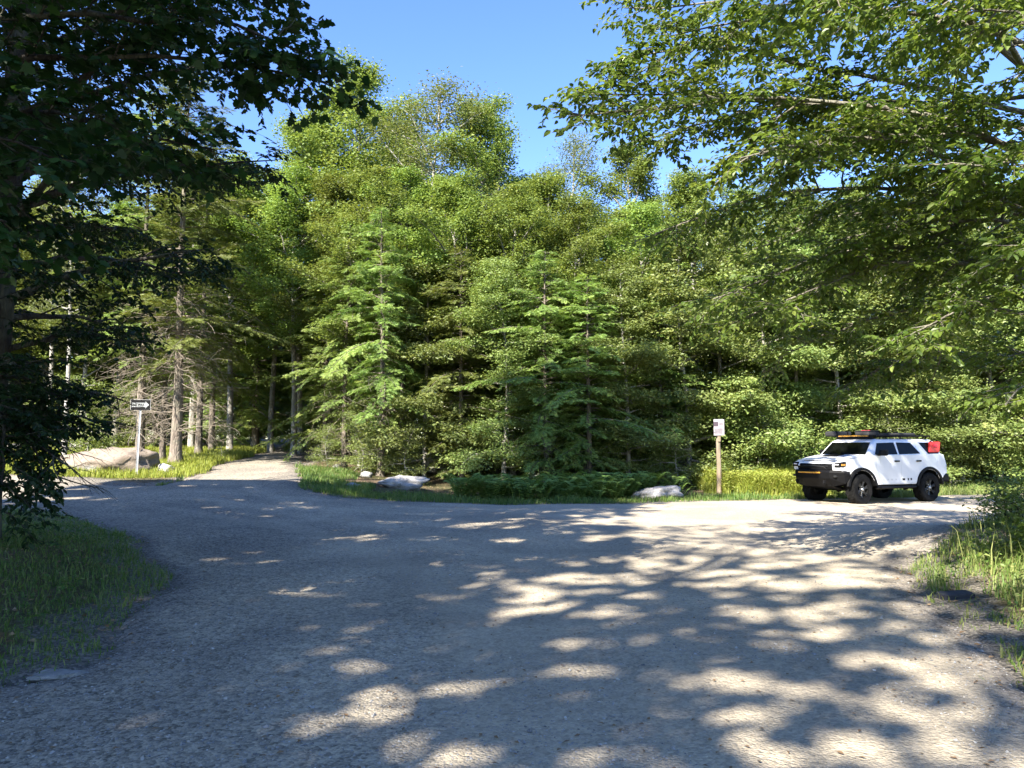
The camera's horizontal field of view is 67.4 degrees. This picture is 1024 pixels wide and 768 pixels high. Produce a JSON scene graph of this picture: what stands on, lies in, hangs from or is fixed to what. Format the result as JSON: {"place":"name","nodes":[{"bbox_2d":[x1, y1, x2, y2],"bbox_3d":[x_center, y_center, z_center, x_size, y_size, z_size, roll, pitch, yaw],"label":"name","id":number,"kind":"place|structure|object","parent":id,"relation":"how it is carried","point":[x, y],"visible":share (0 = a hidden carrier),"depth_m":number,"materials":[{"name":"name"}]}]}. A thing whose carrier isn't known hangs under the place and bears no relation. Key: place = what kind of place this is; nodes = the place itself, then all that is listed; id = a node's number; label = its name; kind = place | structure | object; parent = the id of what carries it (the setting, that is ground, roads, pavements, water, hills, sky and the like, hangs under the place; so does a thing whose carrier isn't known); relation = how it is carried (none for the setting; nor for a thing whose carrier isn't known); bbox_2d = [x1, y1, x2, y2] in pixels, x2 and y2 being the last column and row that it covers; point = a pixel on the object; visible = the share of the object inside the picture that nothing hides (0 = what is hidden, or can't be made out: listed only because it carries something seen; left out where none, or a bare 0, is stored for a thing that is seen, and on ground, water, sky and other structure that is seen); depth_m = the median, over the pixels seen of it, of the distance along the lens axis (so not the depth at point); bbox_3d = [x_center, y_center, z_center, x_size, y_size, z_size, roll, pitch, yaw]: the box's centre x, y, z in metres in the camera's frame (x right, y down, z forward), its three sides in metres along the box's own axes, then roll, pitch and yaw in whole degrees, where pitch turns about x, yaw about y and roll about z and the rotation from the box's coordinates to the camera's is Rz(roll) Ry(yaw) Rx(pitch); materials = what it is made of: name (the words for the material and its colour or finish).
{"place":"outdoors","nodes":[
{"label":"outdoors","id":0,"kind":"place"},
{"bbox_2d":[4,444,274,477],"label":"clearing grass","id":1,"kind":"structure","parent":0,"point":[200,463],"depth_m":26.45,"materials":[{"name":"green plant"}]},
{"bbox_2d":[0,439,1023,767],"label":"gravel road","id":2,"kind":"structure","parent":0,"point":[814,723],"depth_m":6.28,"materials":[{"name":"grey gravel"}]},
{"bbox_2d":[25,669,89,681],"bbox_3d":[-3.199,2.079,5.459,0.440,0.075,0.250,1,-5,-11],"label":"rock","id":3,"kind":"object","parent":2,"relation":"on","point":[48,675],"visible":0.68,"depth_m":5.41,"materials":[{"name":"grey stone"}]},
{"bbox_2d":[0,460,1023,767],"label":"fallen leaves","id":4,"kind":"object","parent":2,"relation":"on","point":[482,626],"visible":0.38,"depth_m":6.88,"materials":[{"name":"brown plant"}]},
{"bbox_2d":[793,432,948,503],"bbox_3d":[10.657,2.455,22.997,4.760,2.130,2.410,2,-5,-25],"label":"off road vehicle","id":5,"kind":"object","parent":2,"relation":"on","point":[860,469],"visible":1,"depth_m":22.29,"materials":[{"name":"white paint"}]},
{"bbox_2d":[0,433,1023,691],"bbox_3d":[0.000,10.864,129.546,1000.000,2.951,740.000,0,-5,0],"label":"ground","id":6,"kind":"structure","parent":0,"point":[950,613],"depth_m":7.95,"materials":[{"name":"green plant"}]},
{"bbox_2d":[8,240,75,442],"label":"broadleaf tree","id":7,"kind":"object","parent":6,"relation":"on","point":[23,350],"visible":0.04,"depth_m":40.79,"materials":[{"name":"green plant"}]},
{"bbox_2d":[16,117,119,454],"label":"birch tree","id":8,"kind":"object","parent":6,"relation":"on","point":[68,367],"visible":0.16,"depth_m":28.26,"materials":[{"name":"green plant"}]},
{"bbox_2d":[13,175,126,446],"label":"broadleaf tree","id":9,"kind":"object","parent":6,"relation":"on","point":[21,281],"visible":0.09,"depth_m":38.61,"materials":[{"name":"green plant"}]},
{"bbox_2d":[27,236,139,446],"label":"broadleaf tree","id":10,"kind":"object","parent":6,"relation":"on","point":[63,373],"visible":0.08,"depth_m":41.11,"materials":[{"name":"green plant"}]},
{"bbox_2d":[53,372,121,452],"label":"sapling","id":11,"kind":"object","parent":6,"relation":"on","point":[97,410],"visible":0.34,"depth_m":31.99,"materials":[{"name":"green plant"}]},
{"bbox_2d":[40,217,158,443],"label":"hemlock tree","id":12,"kind":"object","parent":6,"relation":"on","point":[89,377],"visible":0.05,"depth_m":53.95,"materials":[{"name":"green plant"}]},
{"bbox_2d":[71,385,136,448],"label":"sapling","id":13,"kind":"object","parent":6,"relation":"on","point":[120,390],"visible":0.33,"depth_m":34.05,"materials":[{"name":"green plant"}]},
{"bbox_2d":[51,198,157,446],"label":"broadleaf tree","id":14,"kind":"object","parent":6,"relation":"on","point":[116,206],"visible":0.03,"depth_m":43.15,"materials":[{"name":"green plant"}]},
{"bbox_2d":[61,447,160,472],"bbox_3d":[-13.431,2.771,25.589,3.371,1.358,1.839,0,-5,-6],"label":"boulder","id":15,"kind":"object","parent":6,"relation":"on","point":[121,458],"visible":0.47,"depth_m":25.03,"materials":[{"name":"stone"}]},
{"bbox_2d":[71,244,155,443],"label":"hemlock tree","id":16,"kind":"object","parent":6,"relation":"on","point":[103,379],"visible":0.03,"depth_m":51.78,"materials":[{"name":"green plant"}]},
{"bbox_2d":[48,90,211,457],"bbox_3d":[-13.843,-4.118,29.159,4.832,14.722,6.866,-4,-6,44],"label":"hemlock tree","id":17,"kind":"object","parent":6,"relation":"on","point":[127,219],"visible":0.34,"depth_m":29.02,"materials":[{"name":"green plant"}]},
{"bbox_2d":[108,381,169,447],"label":"sapling","id":18,"kind":"object","parent":6,"relation":"on","point":[134,423],"visible":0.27,"depth_m":39.60,"materials":[{"name":"green plant"}]},
{"bbox_2d":[130,400,150,473],"bbox_3d":[-11.955,1.735,24.645,0.620,2.471,0.046,0,-5,-6],"label":"one way sign","id":19,"kind":"object","parent":6,"relation":"on","point":[143,403],"visible":0.73,"depth_m":24.70,"materials":[{"name":"metal"}]},
{"bbox_2d":[0,0,323,550],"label":"shaded tree","id":20,"kind":"object","parent":6,"relation":"on","point":[43,417],"visible":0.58,"depth_m":11.49,"materials":[{"name":"green plant"}]},
{"bbox_2d":[99,139,234,459],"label":"hemlock tree","id":21,"kind":"object","parent":6,"relation":"on","point":[162,448],"visible":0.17,"depth_m":30.22,"materials":[{"name":"green plant"}]},
{"bbox_2d":[115,183,249,446],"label":"broadleaf tree","id":22,"kind":"object","parent":6,"relation":"on","point":[191,441],"visible":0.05,"depth_m":40.78,"materials":[{"name":"green plant"}]},
{"bbox_2d":[72,61,293,462],"bbox_3d":[-11.873,-4.416,28.674,8.168,15.229,5.749,-4,-6,42],"label":"hemlock tree","id":23,"kind":"object","parent":6,"relation":"on","point":[176,343],"visible":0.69,"depth_m":28.10,"materials":[{"name":"green plant"}]},
{"bbox_2d":[0,0,382,286],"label":"maple tree","id":24,"kind":"object","parent":6,"relation":"on","point":[58,161],"visible":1,"depth_m":7.03,"materials":[{"name":"green plant"}]},
{"bbox_2d":[95,145,287,453],"bbox_3d":[-14.385,-3.723,34.246,7.392,14.203,6.125,3,-6,-33],"label":"hemlock tree","id":25,"kind":"object","parent":6,"relation":"on","point":[199,440],"visible":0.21,"depth_m":34.29,"materials":[{"name":"green plant"}]},
{"bbox_2d":[137,244,290,446],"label":"hemlock tree","id":26,"kind":"object","parent":6,"relation":"on","point":[234,416],"visible":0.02,"depth_m":45.10,"materials":[{"name":"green plant"}]},
{"bbox_2d":[154,157,286,448],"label":"hemlock tree","id":27,"kind":"object","parent":6,"relation":"on","point":[240,338],"visible":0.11,"depth_m":36.93,"materials":[{"name":"green plant"}]},
{"bbox_2d":[205,423,239,459],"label":"sapling","id":28,"kind":"object","parent":6,"relation":"on","point":[224,437],"visible":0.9,"depth_m":31.42,"materials":[{"name":"green plant"}]},
{"bbox_2d":[145,221,322,446],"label":"hemlock tree","id":29,"kind":"object","parent":6,"relation":"on","point":[237,441],"visible":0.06,"depth_m":42.37,"materials":[{"name":"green plant"}]},
{"bbox_2d":[155,193,316,451],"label":"hemlock tree","id":30,"kind":"object","parent":6,"relation":"on","point":[254,413],"visible":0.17,"depth_m":40.30,"materials":[{"name":"green plant"}]},
{"bbox_2d":[177,149,298,449],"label":"broadleaf tree","id":31,"kind":"object","parent":6,"relation":"on","point":[241,255],"visible":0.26,"depth_m":35.45,"materials":[{"name":"green plant"}]},
{"bbox_2d":[225,165,312,452],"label":"broadleaf tree","id":32,"kind":"object","parent":6,"relation":"on","point":[270,448],"visible":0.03,"depth_m":37.86,"materials":[{"name":"green plant"}]},
{"bbox_2d":[206,158,363,455],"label":"broadleaf tree","id":33,"kind":"object","parent":6,"relation":"on","point":[299,183],"visible":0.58,"depth_m":34.12,"materials":[{"name":"green plant"}]},
{"bbox_2d":[215,107,392,452],"bbox_3d":[-9.944,-5.003,37.444,8.592,17.180,8.651,4,-6,-39],"label":"broadleaf tree","id":34,"kind":"object","parent":6,"relation":"on","point":[299,140],"visible":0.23,"depth_m":35.91,"materials":[{"name":"green plant"}]},
{"bbox_2d":[235,236,408,447],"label":"hemlock tree","id":35,"kind":"object","parent":6,"relation":"on","point":[283,394],"depth_m":44.66,"materials":[{"name":"green plant"}]},
{"bbox_2d":[252,255,393,461],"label":"hemlock tree","id":36,"kind":"object","parent":6,"relation":"on","point":[306,415],"visible":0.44,"depth_m":31.25,"materials":[{"name":"green plant"}]},
{"bbox_2d":[263,169,383,455],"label":"broadleaf tree","id":37,"kind":"object","parent":6,"relation":"on","point":[330,190],"visible":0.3,"depth_m":33.69,"materials":[{"name":"green plant"}]},
{"bbox_2d":[304,423,344,466],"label":"sapling","id":38,"kind":"object","parent":6,"relation":"on","point":[331,442],"visible":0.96,"depth_m":28.44,"materials":[{"name":"green plant"}]},
{"bbox_2d":[282,224,396,467],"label":"hemlock tree","id":39,"kind":"object","parent":6,"relation":"on","point":[343,372],"visible":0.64,"depth_m":29.52,"materials":[{"name":"green plant"}]},
{"bbox_2d":[245,132,440,452],"bbox_3d":[-8.032,-4.503,38.828,11.353,16.433,11.695,-4,-6,38],"label":"hemlock tree","id":40,"kind":"object","parent":6,"relation":"on","point":[275,352],"visible":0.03,"depth_m":36.72,"materials":[{"name":"green plant"}]},
{"bbox_2d":[243,46,449,454],"bbox_3d":[-7.821,-6.159,36.969,9.510,19.490,9.574,-4,-6,40],"label":"broadleaf tree","id":41,"kind":"object","parent":6,"relation":"on","point":[346,119],"visible":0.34,"depth_m":35.99,"materials":[{"name":"green plant"}]},
{"bbox_2d":[271,160,447,465],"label":"broadleaf tree","id":42,"kind":"object","parent":6,"relation":"on","point":[375,179],"visible":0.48,"depth_m":30.48,"materials":[{"name":"green plant"}]},
{"bbox_2d":[328,409,391,474],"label":"sapling","id":43,"kind":"object","parent":6,"relation":"on","point":[362,463],"visible":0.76,"depth_m":27.47,"materials":[{"name":"green plant"}]},
{"bbox_2d":[320,205,432,476],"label":"hemlock tree","id":44,"kind":"object","parent":6,"relation":"on","point":[383,379],"visible":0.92,"depth_m":28.34,"materials":[{"name":"green plant"}]},
{"bbox_2d":[337,111,444,378],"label":"broadleaf tree","id":45,"kind":"object","parent":6,"relation":"on","point":[426,165],"visible":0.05,"depth_m":40.88,"materials":[{"name":"green plant"}]},
{"bbox_2d":[376,475,429,490],"bbox_3d":[-3.407,3.202,24.392,1.682,0.653,1.084,0,-5,3],"label":"rock","id":46,"kind":"object","parent":6,"relation":"on","point":[407,482],"visible":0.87,"depth_m":24.07,"materials":[{"name":"stone"}]},
{"bbox_2d":[376,423,431,485],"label":"sapling","id":47,"kind":"object","parent":6,"relation":"on","point":[410,469],"visible":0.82,"depth_m":27.24,"materials":[{"name":"green plant"}]},
{"bbox_2d":[334,163,486,473],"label":"broadleaf tree","id":48,"kind":"object","parent":6,"relation":"on","point":[399,174],"visible":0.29,"depth_m":30.87,"materials":[{"name":"green plant"}]},
{"bbox_2d":[335,258,511,478],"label":"beech tree","id":49,"kind":"object","parent":6,"relation":"on","point":[422,352],"visible":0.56,"depth_m":28.74,"materials":[{"name":"green plant"}]},
{"bbox_2d":[347,66,513,472],"bbox_3d":[-3.362,-4.987,34.052,8.470,18.044,7.978,1,-5,-15],"label":"birch tree","id":50,"kind":"object","parent":6,"relation":"on","point":[439,100],"visible":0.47,"depth_m":33.61,"materials":[{"name":"green plant"}]},
{"bbox_2d":[379,163,526,476],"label":"broadleaf tree","id":51,"kind":"object","parent":6,"relation":"on","point":[458,219],"visible":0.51,"depth_m":30.25,"materials":[{"name":"green plant"}]},
{"bbox_2d":[406,244,532,478],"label":"hemlock tree","id":52,"kind":"object","parent":6,"relation":"on","point":[461,361],"visible":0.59,"depth_m":28.67,"materials":[{"name":"green plant"}]},
{"bbox_2d":[394,88,546,464],"bbox_3d":[-1.657,-5.048,35.390,8.759,17.831,8.701,-2,-5,19],"label":"broadleaf tree","id":53,"kind":"object","parent":6,"relation":"on","point":[495,160],"visible":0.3,"depth_m":35.20,"materials":[{"name":"green plant"}]},
{"bbox_2d":[416,229,524,470],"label":"hemlock tree","id":54,"kind":"object","parent":6,"relation":"on","point":[498,387],"visible":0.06,"depth_m":32.94,"materials":[{"name":"green plant"}]},
{"bbox_2d":[433,254,580,478],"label":"beech tree","id":55,"kind":"object","parent":6,"relation":"on","point":[474,458],"visible":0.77,"depth_m":27.67,"materials":[{"name":"green plant"}]},
{"bbox_2d":[444,178,586,476],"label":"broadleaf tree","id":56,"kind":"object","parent":6,"relation":"on","point":[517,206],"visible":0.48,"depth_m":29.99,"materials":[{"name":"green plant"}]},
{"bbox_2d":[450,249,617,481],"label":"hemlock tree","id":57,"kind":"object","parent":6,"relation":"on","point":[536,433],"visible":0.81,"depth_m":27.58,"materials":[{"name":"green plant"}]},
{"bbox_2d":[499,164,612,470],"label":"broadleaf tree","id":58,"kind":"object","parent":6,"relation":"on","point":[544,184],"visible":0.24,"depth_m":33.31,"materials":[{"name":"green plant"}]},
{"bbox_2d":[492,228,633,474],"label":"hemlock tree","id":59,"kind":"object","parent":6,"relation":"on","point":[571,326],"visible":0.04,"depth_m":32.11,"materials":[{"name":"green plant"}]},
{"bbox_2d":[442,471,691,498],"bbox_3d":[1.875,3.129,23.930,8.190,0.823,3.023,1,-5,-9],"label":"fern bed","id":60,"kind":"object","parent":6,"relation":"on","point":[615,484],"visible":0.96,"depth_m":23.30,"materials":[{"name":"green plant"}]},
{"bbox_2d":[523,128,615,414],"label":"birch tree","id":61,"kind":"object","parent":6,"relation":"on","point":[574,160],"visible":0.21,"depth_m":37.42,"materials":[{"name":"green plant"}]},
{"bbox_2d":[502,191,648,474],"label":"broadleaf tree","id":62,"kind":"object","parent":6,"relation":"on","point":[568,226],"visible":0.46,"depth_m":30.22,"materials":[{"name":"green plant"}]},
{"bbox_2d":[538,365,631,478],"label":"sapling","id":63,"kind":"object","parent":6,"relation":"on","point":[573,411],"visible":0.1,"depth_m":29.51,"materials":[{"name":"green plant"}]},
{"bbox_2d":[155,461,1023,504],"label":"verge grass","id":64,"kind":"structure","parent":6,"relation":"on","point":[327,479],"depth_m":22.95,"materials":[{"name":"green plant"}]},
{"bbox_2d":[533,273,675,478],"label":"hemlock tree","id":65,"kind":"object","parent":6,"relation":"on","point":[598,411],"visible":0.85,"depth_m":27.41,"materials":[{"name":"green plant"}]},
{"bbox_2d":[543,261,693,474],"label":"beech tree","id":66,"kind":"object","parent":6,"relation":"on","point":[622,300],"visible":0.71,"depth_m":27.90,"materials":[{"name":"green plant"}]},
{"bbox_2d":[554,139,716,456],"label":"broadleaf tree","id":67,"kind":"object","parent":6,"relation":"on","point":[636,177],"visible":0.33,"depth_m":36.58,"materials":[{"name":"green plant"}]},
{"bbox_2d":[572,197,705,462],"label":"broadleaf tree","id":68,"kind":"object","parent":6,"relation":"on","point":[640,214],"visible":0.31,"depth_m":30.75,"materials":[{"name":"green plant"}]},
{"bbox_2d":[630,485,683,498],"bbox_3d":[4.438,3.380,23.567,1.602,0.541,0.959,0,-5,-5],"label":"rock","id":69,"kind":"object","parent":6,"relation":"on","point":[673,490],"visible":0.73,"depth_m":23.23,"materials":[{"name":"stone"}]},
{"bbox_2d":[607,286,713,482],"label":"hemlock tree","id":70,"kind":"object","parent":6,"relation":"on","point":[673,412],"visible":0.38,"depth_m":28.55,"materials":[{"name":"green plant"}]},
{"bbox_2d":[637,409,714,489],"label":"sapling","id":71,"kind":"object","parent":6,"relation":"on","point":[679,470],"visible":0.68,"depth_m":27.20,"materials":[{"name":"green plant"}]},
{"bbox_2d":[593,232,791,483],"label":"beech tree","id":72,"kind":"object","parent":6,"relation":"on","point":[678,275],"visible":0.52,"depth_m":27.84,"materials":[{"name":"green plant"}]},
{"bbox_2d":[627,163,757,458],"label":"broadleaf tree","id":73,"kind":"object","parent":6,"relation":"on","point":[680,180],"visible":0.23,"depth_m":34.54,"materials":[{"name":"green plant"}]},
{"bbox_2d":[713,419,723,492],"bbox_3d":[6.855,2.465,25.404,0.345,2.592,0.228,-1,-5,8],"label":"notice post","id":74,"kind":"object","parent":6,"relation":"on","point":[718,428],"visible":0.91,"depth_m":25.37,"materials":[{"name":"brown wood"}]},
{"bbox_2d":[641,213,802,465],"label":"beech tree","id":75,"kind":"object","parent":6,"relation":"on","point":[712,264],"visible":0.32,"depth_m":29.02,"materials":[{"name":"green plant"}]},
{"bbox_2d":[698,184,785,460],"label":"broadleaf tree","id":76,"kind":"object","parent":6,"relation":"on","point":[727,193],"visible":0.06,"depth_m":35.42,"materials":[{"name":"green plant"}]},
{"bbox_2d":[686,221,811,463],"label":"hemlock tree","id":77,"kind":"object","parent":6,"relation":"on","point":[754,376],"visible":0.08,"depth_m":29.81,"materials":[{"name":"green plant"}]},
{"bbox_2d":[727,400,799,470],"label":"sapling","id":78,"kind":"object","parent":6,"relation":"on","point":[771,424],"visible":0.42,"depth_m":27.48,"materials":[{"name":"green plant"}]},
{"bbox_2d":[685,243,845,481],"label":"beech tree","id":79,"kind":"object","parent":6,"relation":"on","point":[776,440],"visible":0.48,"depth_m":27.64,"materials":[{"name":"green plant"}]},
{"bbox_2d":[526,0,1023,422],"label":"beech tree","id":80,"kind":"object","parent":6,"relation":"on","point":[872,127],"visible":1,"depth_m":8.91,"materials":[{"name":"green plant"}]},
{"bbox_2d":[706,215,869,466],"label":"beech tree","id":81,"kind":"object","parent":6,"relation":"on","point":[797,386],"visible":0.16,"depth_m":28.71,"materials":[{"name":"green plant"}]},
{"bbox_2d":[752,179,868,455],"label":"broadleaf tree","id":82,"kind":"object","parent":6,"relation":"on","point":[805,205],"visible":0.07,"depth_m":35.35,"materials":[{"name":"green plant"}]},
{"bbox_2d":[762,237,947,465],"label":"beech tree","id":83,"kind":"object","parent":6,"relation":"on","point":[878,402],"visible":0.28,"depth_m":27.93,"materials":[{"name":"green plant"}]},
{"bbox_2d":[819,178,896,425],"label":"broadleaf tree","id":84,"kind":"object","parent":6,"relation":"on","point":[853,195],"visible":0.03,"depth_m":36.01,"materials":[{"name":"green plant"}]},
{"bbox_2d":[766,209,950,430],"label":"hemlock tree","id":85,"kind":"object","parent":6,"relation":"on","point":[831,376],"visible":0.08,"depth_m":30.54,"materials":[{"name":"green plant"}]},
{"bbox_2d":[850,407,925,438],"bbox_3d":[13.851,2.382,27.401,2.724,3.321,2.933,1,-5,-7],"label":"bush","id":86,"kind":"object","parent":6,"relation":"on","point":[886,422],"visible":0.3,"depth_m":27.50,"materials":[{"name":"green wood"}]},
{"bbox_2d":[816,216,1000,472],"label":"beech tree","id":87,"kind":"object","parent":6,"relation":"on","point":[972,459],"visible":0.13,"depth_m":28.49,"materials":[{"name":"green plant"}]},
{"bbox_2d":[817,230,1023,480],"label":"beech tree","id":88,"kind":"object","parent":6,"relation":"on","point":[954,397],"visible":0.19,"depth_m":27.51,"materials":[{"name":"green plant"}]},
{"bbox_2d":[873,225,1023,481],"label":"beech tree","id":89,"kind":"object","parent":6,"relation":"on","point":[940,433],"visible":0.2,"depth_m":27.47,"materials":[{"name":"green plant"}]},
{"bbox_2d":[936,590,974,600],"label":"rock","id":90,"kind":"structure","parent":6,"relation":"on","point":[960,594],"depth_m":7.99,"materials":[{"name":"grey stone"}]},
{"bbox_2d":[888,243,1023,481],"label":"beech tree","id":91,"kind":"object","parent":6,"relation":"on","point":[1020,347],"visible":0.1,"depth_m":27.93,"materials":[{"name":"green plant"}]},
{"bbox_2d":[897,480,1023,687],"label":"roadside grass","id":92,"kind":"structure","parent":6,"relation":"on","point":[939,581],"depth_m":8.95,"materials":[{"name":"green plant"}]},
{"bbox_2d":[930,413,993,487],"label":"sapling","id":93,"kind":"object","parent":6,"relation":"on","point":[950,455],"visible":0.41,"depth_m":27.29,"materials":[{"name":"green plant"}]},
{"bbox_2d":[947,221,1023,469],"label":"beech tree","id":94,"kind":"object","parent":6,"relation":"on","point":[1020,447],"visible":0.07,"depth_m":28.23,"materials":[{"name":"green plant"}]},
{"bbox_2d":[948,189,1023,478],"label":"hemlock tree","id":95,"kind":"object","parent":6,"relation":"on","point":[1000,374],"visible":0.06,"depth_m":30.52,"materials":[{"name":"green plant"}]},
{"bbox_2d":[953,461,1023,529],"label":"shrub","id":96,"kind":"object","parent":6,"relation":"on","point":[996,498],"visible":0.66,"depth_m":11.43,"materials":[{"name":"green plant"}]},
{"bbox_2d":[958,472,1023,562],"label":"shrub","id":97,"kind":"object","parent":6,"relation":"on","point":[1014,507],"visible":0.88,"depth_m":9.17,"materials":[{"name":"green plant"}]},
{"bbox_2d":[0,0,1023,438],"label":"sky","id":98,"kind":"structure","parent":0,"point":[532,49],"materials":[{"name":"blue"}]},
{"bbox_2d":[684,457,834,496],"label":"tall meadow grass","id":99,"kind":"structure","parent":0,"point":[772,481],"depth_m":25.02,"materials":[{"name":"green plant"}]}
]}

